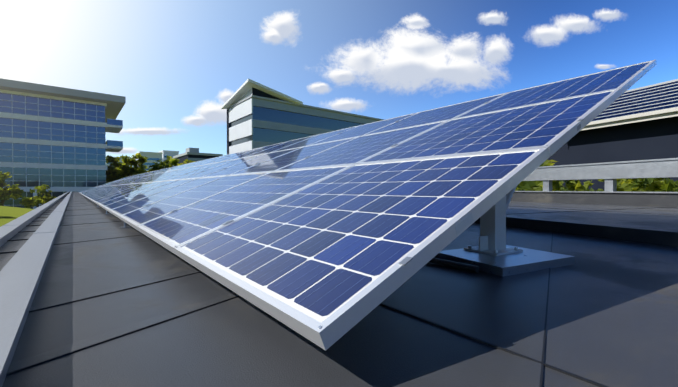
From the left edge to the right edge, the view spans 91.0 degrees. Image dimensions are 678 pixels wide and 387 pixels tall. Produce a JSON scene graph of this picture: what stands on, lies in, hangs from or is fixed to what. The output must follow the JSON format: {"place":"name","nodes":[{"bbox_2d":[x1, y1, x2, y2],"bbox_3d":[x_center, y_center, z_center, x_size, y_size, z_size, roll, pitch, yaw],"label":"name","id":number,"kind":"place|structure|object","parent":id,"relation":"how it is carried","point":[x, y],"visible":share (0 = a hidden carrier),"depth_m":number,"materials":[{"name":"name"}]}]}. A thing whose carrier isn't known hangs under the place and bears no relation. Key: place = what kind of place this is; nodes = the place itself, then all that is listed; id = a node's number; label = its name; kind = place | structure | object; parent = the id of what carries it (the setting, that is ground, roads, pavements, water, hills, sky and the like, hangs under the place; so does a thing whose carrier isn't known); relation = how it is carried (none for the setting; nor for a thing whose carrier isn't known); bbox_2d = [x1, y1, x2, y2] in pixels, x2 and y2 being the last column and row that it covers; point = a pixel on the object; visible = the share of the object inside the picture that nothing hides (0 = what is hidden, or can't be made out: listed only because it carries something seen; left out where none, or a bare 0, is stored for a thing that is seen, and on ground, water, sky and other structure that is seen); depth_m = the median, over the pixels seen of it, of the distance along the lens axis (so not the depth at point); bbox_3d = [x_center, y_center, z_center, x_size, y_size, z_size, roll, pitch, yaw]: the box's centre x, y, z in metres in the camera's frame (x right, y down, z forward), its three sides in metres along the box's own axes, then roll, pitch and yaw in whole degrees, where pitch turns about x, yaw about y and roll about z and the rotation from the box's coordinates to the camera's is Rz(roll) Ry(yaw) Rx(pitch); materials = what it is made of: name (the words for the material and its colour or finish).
{"place":"outdoors","nodes":[
{"label":"outdoors","id":0,"kind":"place"},
{"bbox_2d":[0,206,33,226],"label":"grass mound","id":1,"kind":"object","parent":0,"point":[8,214],"depth_m":17.16,"materials":[{"name":"green plant"}]},
{"bbox_2d":[106,150,178,170],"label":"distant building","id":2,"kind":"structure","parent":0,"point":[156,156],"depth_m":221.96,"materials":[{"name":"grey glass"}]},
{"bbox_2d":[173,147,222,163],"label":"building","id":3,"kind":"structure","parent":0,"point":[193,154],"depth_m":144.92,"materials":[{"name":"grey concrete"}]},
{"bbox_2d":[0,0,677,165],"label":"sky","id":4,"kind":"structure","parent":0,"point":[175,64],"materials":[{"name":"blue"}]},
{"bbox_2d":[547,79,677,190],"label":"annex building","id":5,"kind":"structure","parent":0,"point":[640,123],"depth_m":11.66,"materials":[{"name":"black metal"}]},
{"label":"ground","id":6,"kind":"structure","parent":0,"visible":0},
{"bbox_2d":[0,171,24,205],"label":"tree","id":7,"kind":"object","parent":6,"relation":"on","point":[13,191],"depth_m":33.85,"materials":[{"name":"green plant"}]},
{"bbox_2d":[19,184,56,208],"bbox_3d":[-32.792,1.251,36.576,2.909,4.573,3.692,1,1,38],"label":"tree","id":8,"kind":"object","parent":6,"relation":"on","point":[29,203],"depth_m":36.16,"materials":[{"name":"green plant"}]},
{"bbox_2d":[0,78,125,208],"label":"office building","id":9,"kind":"structure","parent":6,"relation":"on","point":[53,138],"depth_m":54.07,"materials":[{"name":"blue glass"}]},
{"bbox_2d":[106,155,135,182],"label":"tree","id":10,"kind":"object","parent":6,"relation":"on","point":[116,174],"depth_m":76.78,"materials":[{"name":"green plant"}]},
{"bbox_2d":[106,155,140,182],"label":"tree","id":11,"kind":"object","parent":6,"relation":"on","point":[124,160],"depth_m":80.15,"materials":[{"name":"green plant"}]},
{"bbox_2d":[116,153,147,176],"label":"tree","id":12,"kind":"object","parent":6,"relation":"on","point":[141,160],"depth_m":81.00,"materials":[{"name":"green plant"}]},
{"bbox_2d":[149,162,165,170],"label":"tree","id":13,"kind":"object","parent":6,"relation":"on","point":[156,166],"depth_m":80.00,"materials":[{"name":"green plant"}]},
{"bbox_2d":[144,155,179,172],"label":"tree","id":14,"kind":"object","parent":6,"relation":"on","point":[169,162],"depth_m":82.64,"materials":[{"name":"green plant"}]},
{"bbox_2d":[177,159,194,165],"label":"tree","id":15,"kind":"object","parent":6,"relation":"on","point":[188,161],"depth_m":81.42,"materials":[{"name":"green plant"}]},
{"bbox_2d":[221,78,383,154],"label":"wedge building","id":16,"kind":"structure","parent":6,"relation":"on","point":[259,115],"depth_m":62.27,"materials":[{"name":"blue glass"}]},
{"bbox_2d":[0,158,677,386],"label":"roof","id":17,"kind":"structure","parent":6,"relation":"on","point":[91,295],"depth_m":0.88,"materials":[{"name":"dark roofing membrane"},{"name":"metal"}]},
{"bbox_2d":[79,60,656,350],"bbox_3d":[-8.267,-0.463,13.147,2.884,1.238,30.000,-1,1,-39],"label":"solar array","id":18,"kind":"object","parent":17,"relation":"on","point":[325,241],"depth_m":1.38,"materials":[{"name":"glass"}]},
{"bbox_2d":[515,161,593,190],"bbox_3d":[6.094,1.470,9.434,5.391,4.874,4.122,0,1,4],"label":"bush","id":19,"kind":"object","parent":6,"relation":"on","point":[576,185],"depth_m":9.19,"materials":[{"name":"green plant"}]},
{"bbox_2d":[541,160,593,190],"bbox_3d":[7.543,1.330,11.932,4.349,5.086,5.000,0,1,-10],"label":"yard tree","id":20,"kind":"object","parent":6,"relation":"on","point":[546,161],"depth_m":11.48,"materials":[{"name":"green plant"}]},
{"bbox_2d":[595,178,673,190],"bbox_3d":[8.664,1.512,9.884,5.134,4.777,4.211,0,1,1],"label":"bush","id":21,"kind":"object","parent":6,"relation":"on","point":[658,179],"depth_m":9.87,"materials":[{"name":"green plant"}]},
{"bbox_2d":[598,178,677,191],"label":"bush","id":22,"kind":"object","parent":6,"relation":"on","point":[658,186],"depth_m":7.79,"materials":[{"name":"green plant"}]},
{"bbox_2d":[632,181,676,191],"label":"bush","id":23,"kind":"object","parent":6,"relation":"on","point":[642,188],"depth_m":7.89,"materials":[{"name":"green plant"}]}
]}

